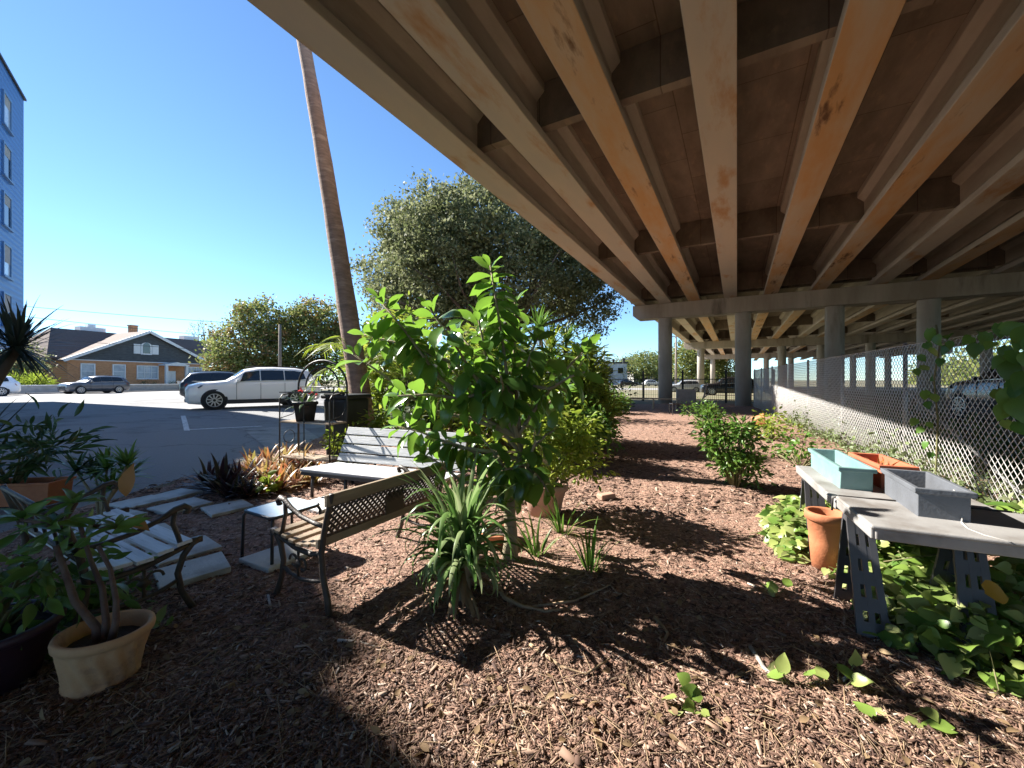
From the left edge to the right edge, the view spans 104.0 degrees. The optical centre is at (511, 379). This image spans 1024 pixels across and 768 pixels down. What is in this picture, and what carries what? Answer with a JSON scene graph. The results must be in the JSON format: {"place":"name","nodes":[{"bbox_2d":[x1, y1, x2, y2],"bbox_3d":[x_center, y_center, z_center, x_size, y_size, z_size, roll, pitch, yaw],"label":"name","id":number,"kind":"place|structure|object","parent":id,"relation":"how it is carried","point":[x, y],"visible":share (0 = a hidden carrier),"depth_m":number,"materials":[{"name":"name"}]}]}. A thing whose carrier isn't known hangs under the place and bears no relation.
{"place":"outdoors","nodes":[
{"label":"outdoors","id":0,"kind":"place"},
{"bbox_2d":[0,388,340,397],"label":"street","id":1,"kind":"structure","parent":0,"point":[72,394],"depth_m":32.88,"materials":[{"name":"grey asphalt"}]},
{"bbox_2d":[0,393,382,532],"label":"parking lot","id":2,"kind":"structure","parent":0,"point":[167,444],"depth_m":10.75,"materials":[{"name":"grey asphalt"}]},
{"bbox_2d":[0,376,20,395],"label":"parked car","id":3,"kind":"object","parent":2,"relation":"on","point":[10,384],"visible":0.92,"depth_m":30.04,"materials":[{"name":"white metal"}]},
{"bbox_2d":[0,476,76,506],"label":"planter box","id":4,"kind":"object","parent":2,"relation":"on","point":[35,489],"visible":0.63,"depth_m":4.66,"materials":[{"name":"ceramic"}]},
{"bbox_2d":[0,393,114,483],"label":"leafy plant","id":5,"kind":"object","parent":4,"relation":"in","point":[23,469],"visible":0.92,"depth_m":4.74,"materials":[{"name":"green plant"}]},
{"bbox_2d":[0,294,94,449],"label":"yucca","id":6,"kind":"object","parent":2,"relation":"on","point":[19,333],"visible":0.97,"depth_m":4.99,"materials":[{"name":"green plant"}]},
{"bbox_2d":[57,375,129,393],"bbox_3d":[-37.304,0.412,35.789,2.128,1.664,4.324,0,0,19],"label":"parked car","id":7,"kind":"object","parent":2,"relation":"on","point":[104,384],"visible":1,"depth_m":35.33,"materials":[{"name":"grey metal"}]},
{"bbox_2d":[179,371,236,395],"bbox_3d":[-17.392,0.354,24.607,4.722,1.799,2.241,0,0,-40],"label":"parked car","id":8,"kind":"object","parent":2,"relation":"on","point":[197,377],"visible":0.08,"depth_m":23.20,"materials":[{"name":"grey metal"}]},
{"bbox_2d":[184,366,320,409],"bbox_3d":[-11.358,0.321,17.743,4.920,1.871,2.297,0,0,-40],"label":"parked car","id":9,"kind":"object","parent":2,"relation":"on","point":[262,384],"visible":0.87,"depth_m":16.92,"materials":[{"name":"white metal"}]},
{"bbox_2d":[244,426,318,449],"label":"pavement","id":10,"kind":"structure","parent":2,"relation":"on","point":[267,436],"depth_m":10.42,"materials":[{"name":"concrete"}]},
{"bbox_2d":[0,0,1021,379],"label":"sky","id":11,"kind":"structure","parent":0,"point":[170,168],"materials":[{"name":"blue"}]},
{"bbox_2d":[29,380,1023,524],"bbox_3d":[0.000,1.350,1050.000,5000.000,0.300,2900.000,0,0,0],"label":"ground","id":12,"kind":"structure","parent":0,"point":[649,394],"depth_m":26.67,"materials":[{"name":"grey concrete"}]},
{"bbox_2d":[0,53,26,348],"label":"apartment block","id":13,"kind":"structure","parent":12,"relation":"on","point":[12,98],"depth_m":22.18,"materials":[{"name":"blue"}]},
{"bbox_2d":[1,89,13,136],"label":"window","id":14,"kind":"structure","parent":13,"relation":"in","point":[6,122],"depth_m":21.63,"materials":[{"name":"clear glass"}]},
{"bbox_2d":[1,140,13,184],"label":"window","id":15,"kind":"structure","parent":13,"relation":"in","point":[6,173],"depth_m":21.63,"materials":[{"name":"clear glass"}]},
{"bbox_2d":[1,190,13,232],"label":"window","id":16,"kind":"structure","parent":13,"relation":"in","point":[6,199],"depth_m":21.63,"materials":[{"name":"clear glass"}]},
{"bbox_2d":[1,241,13,281],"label":"window","id":17,"kind":"structure","parent":13,"relation":"in","point":[6,249],"depth_m":21.63,"materials":[{"name":"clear glass"}]},
{"bbox_2d":[0,337,59,381],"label":"dark tree","id":18,"kind":"object","parent":12,"relation":"on","point":[18,369],"visible":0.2,"depth_m":42.15,"materials":[{"name":"green plant"}]},
{"bbox_2d":[7,369,60,384],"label":"ornamental grass","id":19,"kind":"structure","parent":12,"relation":"on","point":[27,380],"depth_m":37.81,"materials":[{"name":"green plant"}]},
{"bbox_2d":[17,381,180,392],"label":"garden wall","id":20,"kind":"structure","parent":12,"relation":"on","point":[52,388],"depth_m":41.23,"materials":[{"name":"white paint"}]},
{"bbox_2d":[15,324,224,384],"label":"brick house","id":21,"kind":"structure","parent":12,"relation":"on","point":[131,363],"depth_m":51.39,"materials":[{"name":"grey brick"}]},
{"bbox_2d":[136,365,158,378],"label":"window","id":22,"kind":"structure","parent":21,"relation":"in","point":[143,372],"depth_m":53.02,"materials":[{"name":"white glass"}]},
{"bbox_2d":[188,292,317,372],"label":"olive tree","id":23,"kind":"object","parent":12,"relation":"on","point":[263,330],"visible":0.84,"depth_m":42.29,"materials":[{"name":"green plant"}]},
{"bbox_2d":[270,293,366,390],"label":"olive tree","id":24,"kind":"object","parent":12,"relation":"on","point":[330,327],"visible":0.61,"depth_m":44.33,"materials":[{"name":"green plant"}]},
{"bbox_2d":[349,166,631,344],"bbox_3d":[-1.335,-6.390,29.517,22.361,15.854,16.084,0,0,0],"label":"oak tree","id":25,"kind":"object","parent":12,"relation":"on","point":[431,245],"visible":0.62,"depth_m":25.41,"materials":[{"name":"green plant"}]},
{"bbox_2d":[0,404,1023,767],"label":"mulch bed","id":26,"kind":"object","parent":12,"relation":"on","point":[646,418],"visible":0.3,"depth_m":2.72,"materials":[{"name":"brown wood"}]},
{"bbox_2d":[0,598,66,695],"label":"plum pot","id":27,"kind":"object","parent":26,"relation":"on","point":[18,666],"visible":0.54,"depth_m":1.91,"materials":[{"name":"ceramic"}]},
{"bbox_2d":[0,507,144,649],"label":"leafy plant","id":28,"kind":"object","parent":27,"relation":"in","point":[44,586],"visible":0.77,"depth_m":2.01,"materials":[{"name":"green plant"}]},
{"bbox_2d":[3,549,159,662],"bbox_3d":[-2.637,1.286,2.497,1.047,0.550,0.765,0,0,37],"label":"leafy plant","id":29,"kind":"object","parent":26,"relation":"on","point":[66,619],"visible":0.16,"depth_m":2.48,"materials":[{"name":"green plant"}]},
{"bbox_2d":[46,439,153,515],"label":"leafy plant","id":30,"kind":"object","parent":26,"relation":"on","point":[103,464],"visible":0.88,"depth_m":3.94,"materials":[{"name":"green plant"}]},
{"bbox_2d":[0,480,202,624],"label":"park bench","id":31,"kind":"object","parent":26,"relation":"on","point":[178,540],"visible":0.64,"depth_m":2.51,"materials":[{"name":"grey metal"}]},
{"bbox_2d":[48,609,155,699],"bbox_3d":[-2.018,1.353,1.978,0.376,0.254,0.376,2,-4,-17],"label":"clay pot","id":32,"kind":"object","parent":26,"relation":"on","point":[84,666],"visible":0.91,"depth_m":1.89,"materials":[{"name":"ceramic"}]},
{"bbox_2d":[0,462,149,643],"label":"plumeria","id":33,"kind":"object","parent":32,"relation":"on","point":[103,631],"visible":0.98,"depth_m":1.99,"materials":[{"name":"green plant"}]},
{"bbox_2d":[109,495,168,508],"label":"paving slab","id":34,"kind":"structure","parent":26,"relation":"on","point":[147,500],"depth_m":4.72,"materials":[{"name":"stone"}]},
{"bbox_2d":[156,488,202,501],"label":"paving slab","id":35,"kind":"structure","parent":26,"relation":"on","point":[180,493],"depth_m":5.06,"materials":[{"name":"stone"}]},
{"bbox_2d":[147,497,212,513],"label":"paving slab","id":36,"kind":"structure","parent":26,"relation":"on","point":[194,502],"depth_m":4.62,"materials":[{"name":"stone"}]},
{"bbox_2d":[145,535,221,567],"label":"paving slab","id":37,"kind":"structure","parent":26,"relation":"on","point":[206,545],"depth_m":3.39,"materials":[{"name":"stone"}]},
{"bbox_2d":[153,552,230,589],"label":"paving slab","id":38,"kind":"structure","parent":26,"relation":"on","point":[204,567],"depth_m":3.03,"materials":[{"name":"stone"}]},
{"bbox_2d":[182,453,252,496],"bbox_3d":[-3.805,1.281,5.269,1.064,0.644,0.697,0,0,0],"label":"bromeliad","id":39,"kind":"object","parent":26,"relation":"on","point":[223,472],"visible":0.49,"depth_m":5.23,"materials":[{"name":"purple plant"}]},
{"bbox_2d":[200,499,253,517],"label":"paving slab","id":40,"kind":"structure","parent":26,"relation":"on","point":[216,510],"depth_m":4.51,"materials":[{"name":"stone"}]},
{"bbox_2d":[198,469,257,498],"bbox_3d":[-3.498,1.316,4.987,0.583,0.367,0.542,0,0,27],"label":"bromeliad","id":41,"kind":"object","parent":26,"relation":"on","point":[225,490],"visible":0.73,"depth_m":4.95,"materials":[{"name":"purple plant"}]},
{"bbox_2d":[221,470,277,498],"bbox_3d":[-3.271,1.351,4.962,0.738,0.413,0.618,0,0,0],"label":"bromeliad","id":42,"kind":"object","parent":26,"relation":"on","point":[250,489],"visible":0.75,"depth_m":5.00,"materials":[{"name":"purple plant"}]},
{"bbox_2d":[242,453,278,479],"bbox_3d":[-3.611,1.320,5.801,0.803,0.514,0.688,0,0,-25],"label":"bromeliad","id":43,"kind":"object","parent":26,"relation":"on","point":[261,467],"visible":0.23,"depth_m":5.72,"materials":[{"name":"orange plant"}]},
{"bbox_2d":[254,470,283,494],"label":"lime plant","id":44,"kind":"object","parent":26,"relation":"on","point":[266,481],"visible":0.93,"depth_m":5.09,"materials":[{"name":"green plant"}]},
{"bbox_2d":[239,543,310,572],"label":"paving slab","id":45,"kind":"structure","parent":26,"relation":"on","point":[260,560],"depth_m":3.20,"materials":[{"name":"stone"}]},
{"bbox_2d":[250,464,303,493],"bbox_3d":[-3.135,1.292,5.287,0.768,0.419,0.744,0,0,34],"label":"bromeliad","id":46,"kind":"object","parent":26,"relation":"on","point":[282,477],"visible":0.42,"depth_m":5.30,"materials":[{"name":"orange plant"}]},
{"bbox_2d":[240,497,321,564],"bbox_3d":[-1.948,1.279,3.400,0.455,0.414,0.455,0,0,29],"label":"side table","id":47,"kind":"object","parent":26,"relation":"on","point":[272,511],"visible":0.88,"depth_m":3.31,"materials":[{"name":"grey"}]},
{"bbox_2d":[279,359,347,480],"bbox_3d":[-3.062,0.584,6.166,1.031,1.813,0.366,0,0,21],"label":"plant rack","id":48,"kind":"object","parent":26,"relation":"on","point":[329,458],"visible":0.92,"depth_m":6.14,"materials":[{"name":"metal"}]},
{"bbox_2d":[292,401,317,420],"bbox_3d":[-3.222,0.480,6.224,0.424,0.300,0.353,0,0,-19],"label":"black planter","id":49,"kind":"object","parent":48,"relation":"on","point":[310,409],"visible":0.8,"depth_m":6.10,"materials":[{"name":"plastic"}]},
{"bbox_2d":[296,39,378,454],"bbox_3d":[-5.661,-6.415,10.312,6.130,16.118,5.161,0,0,0],"label":"palm tree","id":50,"kind":"object","parent":26,"relation":"on","point":[347,311],"visible":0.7,"depth_m":8.70,"materials":[{"name":"plant"}]},
{"bbox_2d":[321,393,370,463],"bbox_3d":[-2.760,0.843,6.680,0.540,1.275,0.600,0,0,21],"label":"garden bin","id":51,"kind":"object","parent":26,"relation":"on","point":[358,403],"visible":0.57,"depth_m":6.46,"materials":[{"name":"black plastic"}]},
{"bbox_2d":[294,335,412,399],"bbox_3d":[-3.481,0.256,9.424,2.934,2.493,2.976,0,0,0],"label":"feather palm","id":52,"kind":"object","parent":26,"relation":"on","point":[339,344],"visible":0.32,"depth_m":9.10,"materials":[{"name":"green plant"}]},
{"bbox_2d":[270,462,445,616],"bbox_3d":[-1.109,1.095,3.111,0.649,0.789,1.180,0,0,29],"label":"park bench","id":53,"kind":"object","parent":26,"relation":"on","point":[385,501],"visible":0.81,"depth_m":2.72,"materials":[{"name":"brown metal"}]},
{"bbox_2d":[319,404,397,464],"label":"garden shrub","id":54,"kind":"object","parent":26,"relation":"on","point":[375,423],"visible":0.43,"depth_m":6.37,"materials":[{"name":"green plant"}]},
{"bbox_2d":[300,427,468,511],"bbox_3d":[-1.610,1.087,5.102,1.950,0.816,0.894,0,0,21],"label":"garden bench","id":55,"kind":"object","parent":26,"relation":"on","point":[351,472],"visible":0.69,"depth_m":5.33,"materials":[{"name":"grey wood"}]},
{"bbox_2d":[338,290,433,425],"bbox_3d":[-3.459,-0.326,10.798,2.869,3.955,2.492,0,0,0],"label":"garden shrub","id":56,"kind":"object","parent":26,"relation":"on","point":[401,318],"visible":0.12,"depth_m":10.49,"materials":[{"name":"green plant"}]},
{"bbox_2d":[343,358,447,429],"bbox_3d":[-2.348,0.495,9.014,2.707,2.015,2.599,0,0,0],"label":"feather palm","id":57,"kind":"object","parent":26,"relation":"on","point":[390,375],"visible":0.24,"depth_m":8.85,"materials":[{"name":"green plant"}]},
{"bbox_2d":[367,314,445,427],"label":"garden shrub","id":58,"kind":"object","parent":26,"relation":"on","point":[377,395],"visible":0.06,"depth_m":10.16,"materials":[{"name":"green plant"}]},
{"bbox_2d":[374,322,484,438],"bbox_3d":[-1.805,0.060,9.452,2.937,3.194,2.613,0,0,0],"label":"garden shrub","id":59,"kind":"object","parent":26,"relation":"on","point":[412,402],"visible":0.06,"depth_m":9.15,"materials":[{"name":"green plant"}]},
{"bbox_2d":[369,446,542,621],"bbox_3d":[-0.351,1.037,2.684,1.084,1.156,1.002,0,0,-45],"label":"strap leaf clump","id":60,"kind":"object","parent":26,"relation":"on","point":[458,547],"visible":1,"depth_m":2.60,"materials":[{"name":"green plant"}]},
{"bbox_2d":[406,323,529,446],"bbox_3d":[-0.920,0.090,8.039,2.538,2.832,1.815,0,0,0],"label":"garden shrub","id":61,"kind":"object","parent":26,"relation":"on","point":[459,372],"visible":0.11,"depth_m":7.82,"materials":[{"name":"green plant"}]},
{"bbox_2d":[334,254,604,561],"bbox_3d":[-0.366,0.235,3.298,2.285,2.578,1.116,0,0,0],"label":"glossy tree","id":62,"kind":"object","parent":26,"relation":"on","point":[488,397],"visible":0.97,"depth_m":3.20,"materials":[{"name":"green plant"}]},
{"bbox_2d":[4,475,1019,767],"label":"fallen leaves","id":63,"kind":"object","parent":26,"relation":"on","point":[592,719],"visible":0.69,"depth_m":1.76,"materials":[{"name":"brown plant"}]},
{"bbox_2d":[77,419,974,514],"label":"mulch chips","id":64,"kind":"object","parent":26,"relation":"on","point":[677,507],"visible":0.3,"depth_m":5.23,"materials":[{"name":"brown wood"}]},
{"bbox_2d":[446,367,606,457],"bbox_3d":[0.270,0.655,7.563,2.897,1.921,2.165,0,0,-21],"label":"garden shrub","id":65,"kind":"object","parent":26,"relation":"on","point":[472,432],"visible":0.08,"depth_m":7.25,"materials":[{"name":"green plant"}]},
{"bbox_2d":[498,585,564,612],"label":"dry frond","id":66,"kind":"object","parent":26,"relation":"on","point":[506,598],"visible":0.93,"depth_m":2.59,"materials":[{"name":"plant"}]},
{"bbox_2d":[516,512,571,556],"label":"blade tuft","id":67,"kind":"object","parent":26,"relation":"on","point":[535,551],"visible":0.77,"depth_m":3.40,"materials":[{"name":"green plant"}]},
{"bbox_2d":[527,478,567,517],"bbox_3d":[0.360,1.310,4.420,0.520,0.360,0.520,0,0,0],"label":"terracotta pot","id":68,"kind":"object","parent":26,"relation":"on","point":[559,494],"visible":0.3,"depth_m":4.25,"materials":[{"name":"ceramic"}]},
{"bbox_2d":[481,389,620,491],"bbox_3d":[0.367,0.610,4.418,1.539,1.299,1.345,0,0,0],"label":"garden shrub","id":69,"kind":"object","parent":68,"relation":"in","point":[577,445],"visible":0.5,"depth_m":4.30,"materials":[{"name":"green plant"}]},
{"bbox_2d":[497,304,628,414],"bbox_3d":[1.026,-0.127,9.246,3.714,3.311,2.119,0,0,0],"label":"shrub","id":70,"kind":"object","parent":26,"relation":"on","point":[542,320],"visible":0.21,"depth_m":9.08,"materials":[{"name":"green plant"}]},
{"bbox_2d":[530,496,599,538],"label":"blade tuft","id":71,"kind":"object","parent":26,"relation":"on","point":[557,529],"visible":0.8,"depth_m":3.87,"materials":[{"name":"green plant"}]},
{"bbox_2d":[542,329,631,448],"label":"garden shrub","id":72,"kind":"object","parent":26,"relation":"on","point":[589,390],"visible":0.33,"depth_m":8.53,"materials":[{"name":"green plant"}]},
{"bbox_2d":[547,395,626,463],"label":"garden shrub","id":73,"kind":"object","parent":26,"relation":"on","point":[588,412],"visible":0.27,"depth_m":6.87,"materials":[{"name":"green plant"}]},
{"bbox_2d":[560,517,637,582],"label":"blade tuft","id":74,"kind":"object","parent":26,"relation":"on","point":[589,559],"visible":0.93,"depth_m":3.11,"materials":[{"name":"green plant"}]},
{"bbox_2d":[662,672,709,716],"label":"leaf sprig","id":75,"kind":"object","parent":26,"relation":"on","point":[692,691],"visible":0.84,"depth_m":1.81,"materials":[{"name":"green plant"}]},
{"bbox_2d":[676,397,734,428],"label":"garden shrub","id":76,"kind":"object","parent":26,"relation":"on","point":[708,407],"visible":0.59,"depth_m":12.23,"materials":[{"name":"green plant"}]},
{"bbox_2d":[688,405,776,490],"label":"garden shrub","id":77,"kind":"object","parent":26,"relation":"on","point":[732,462],"visible":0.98,"depth_m":5.43,"materials":[{"name":"green plant"}]},
{"bbox_2d":[750,406,803,442],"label":"garden shrub","id":78,"kind":"object","parent":26,"relation":"on","point":[770,428],"visible":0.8,"depth_m":9.83,"materials":[{"name":"green plant"}]},
{"bbox_2d":[758,425,824,466],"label":"garden shrub","id":79,"kind":"object","parent":26,"relation":"on","point":[792,450],"visible":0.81,"depth_m":7.14,"materials":[{"name":"green plant"}]},
{"bbox_2d":[766,652,829,683],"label":"leaf sprig","id":80,"kind":"object","parent":26,"relation":"on","point":[781,663],"visible":0.89,"depth_m":1.96,"materials":[{"name":"green plant"}]},
{"bbox_2d":[804,506,842,570],"bbox_3d":[2.460,1.260,3.130,0.284,0.460,0.284,0,0,0],"label":"terracotta pot","id":81,"kind":"object","parent":26,"relation":"on","point":[824,526],"visible":0.84,"depth_m":3.06,"materials":[{"name":"ceramic"}]},
{"bbox_2d":[800,478,892,554],"bbox_3d":[2.803,1.164,3.352,0.600,0.659,0.460,0,0,25],"label":"sawhorse","id":82,"kind":"object","parent":26,"relation":"on","point":[810,496],"visible":0.16,"depth_m":3.39,"materials":[{"name":"plastic"}]},
{"bbox_2d":[796,465,993,510],"bbox_3d":[2.691,0.801,2.921,0.820,0.063,1.160,0,0,25],"label":"table top","id":83,"kind":"object","parent":82,"relation":"on","point":[826,489],"visible":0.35,"depth_m":2.81,"materials":[{"name":"plastic"}]},
{"bbox_2d":[808,448,877,491],"bbox_3d":[2.576,0.695,3.160,0.215,0.165,0.860,0,0,25],"label":"planter box","id":84,"kind":"object","parent":83,"relation":"on","point":[839,469],"visible":0.98,"depth_m":2.95,"materials":[{"name":"teal plastic"}]},
{"bbox_2d":[848,452,919,488],"bbox_3d":[2.803,0.690,3.044,0.220,0.175,0.550,0,0,22],"label":"planter box","id":85,"kind":"object","parent":83,"relation":"on","point":[879,477],"visible":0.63,"depth_m":2.95,"materials":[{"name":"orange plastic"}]},
{"bbox_2d":[836,649,873,686],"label":"leaf sprig","id":86,"kind":"object","parent":26,"relation":"on","point":[858,679],"visible":0.86,"depth_m":1.94,"materials":[{"name":"green plant"}]},
{"bbox_2d":[745,490,1023,699],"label":"pothos ground cover","id":87,"kind":"object","parent":26,"relation":"on","point":[924,613],"visible":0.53,"depth_m":2.23,"materials":[{"name":"green plant"}]},
{"bbox_2d":[753,331,1023,513],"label":"chain link fence","id":88,"kind":"object","parent":26,"relation":"on","point":[757,376],"visible":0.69,"depth_m":6.86,"materials":[{"name":"metal"}]},
{"bbox_2d":[910,321,1023,603],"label":"climbing vine","id":89,"kind":"object","parent":88,"relation":"attached to","point":[1007,363],"visible":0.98,"depth_m":4.18,"materials":[{"name":"green plant"}]},
{"bbox_2d":[780,400,1023,513],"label":"fence undergrowth","id":90,"kind":"object","parent":26,"relation":"on","point":[829,435],"visible":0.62,"depth_m":6.41,"materials":[{"name":"green plant"}]},
{"bbox_2d":[784,385,1023,485],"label":"shade undergrowth","id":91,"kind":"object","parent":26,"relation":"on","point":[1010,458],"visible":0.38,"depth_m":7.88,"materials":[{"name":"green plant"}]},
{"bbox_2d":[853,701,956,733],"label":"leaf sprig","id":92,"kind":"object","parent":26,"relation":"on","point":[935,721],"visible":0.77,"depth_m":1.71,"materials":[{"name":"green plant"}]},
{"bbox_2d":[833,513,1005,664],"bbox_3d":[2.348,1.164,2.373,0.600,0.659,0.460,0,0,25],"label":"sawhorse","id":93,"kind":"object","parent":26,"relation":"on","point":[857,577],"visible":0.52,"depth_m":2.33,"materials":[{"name":"plastic"}]},
{"bbox_2d":[836,496,1023,558],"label":"table top","id":94,"kind":"object","parent":93,"relation":"on","point":[891,521],"visible":0.94,"depth_m":2.02,"materials":[{"name":"plastic"}]},
{"bbox_2d":[880,468,977,521],"bbox_3d":[2.416,0.664,2.352,0.240,0.165,0.560,0,0,28],"label":"planter box","id":95,"kind":"object","parent":94,"relation":"on","point":[925,494],"visible":0.99,"depth_m":2.17,"materials":[{"name":"grey plastic"}]},
{"bbox_2d":[247,0,1023,411],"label":"highway overpass","id":96,"kind":"object","parent":12,"relation":"on","point":[741,182],"visible":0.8,"depth_m":9.49,"materials":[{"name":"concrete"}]},
{"bbox_2d":[622,349,657,384],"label":"tree","id":97,"kind":"object","parent":12,"relation":"on","point":[645,367],"visible":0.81,"depth_m":116.82,"materials":[{"name":"green plant"}]},
{"bbox_2d":[607,370,774,402],"bbox_3d":[11.750,0.405,27.550,10.701,2.190,0.170,0,0,30],"label":"iron fence","id":98,"kind":"object","parent":12,"relation":"on","point":[643,379],"visible":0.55,"depth_m":27.32,"materials":[{"name":"metal"}]},
{"bbox_2d":[655,340,729,382],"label":"tree","id":99,"kind":"object","parent":12,"relation":"on","point":[688,359],"visible":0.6,"depth_m":82.37,"materials":[{"name":"green plant"}]},
{"bbox_2d":[704,359,734,381],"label":"tree","id":100,"kind":"object","parent":12,"relation":"on","point":[721,373],"visible":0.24,"depth_m":98.17,"materials":[{"name":"green plant"}]},
{"bbox_2d":[699,377,757,394],"bbox_3d":[21.290,0.611,39.503,4.921,1.902,2.241,0,0,18],"label":"parked car","id":101,"kind":"object","parent":12,"relation":"on","point":[720,387],"visible":0.49,"depth_m":38.89,"materials":[{"name":"black metal"}]},
{"bbox_2d":[908,340,1022,385],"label":"woods","id":102,"kind":"object","parent":12,"relation":"on","point":[965,369],"visible":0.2,"depth_m":98.27,"materials":[{"name":"green plant"}]},
{"bbox_2d":[946,368,1010,419],"bbox_3d":[17.203,0.336,13.007,2.410,2.492,5.815,0,0,21],"label":"parked van","id":103,"kind":"object","parent":12,"relation":"on","point":[983,392],"visible":0.41,"depth_m":14.35,"materials":[{"name":"grey metal"}]},
{"bbox_2d":[597,362,628,384],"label":"distant building","id":104,"kind":"structure","parent":0,"point":[620,366],"depth_m":118.00,"materials":[{"name":"white glass"}]},
{"bbox_2d":[676,389,695,407],"bbox_3d":[9.132,0.995,20.993,0.950,0.990,0.515,0,0,20],"label":"bench","id":105,"kind":"object","parent":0,"point":[685,395],"visible":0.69,"depth_m":20.77,"materials":[{"name":"grey metal"}]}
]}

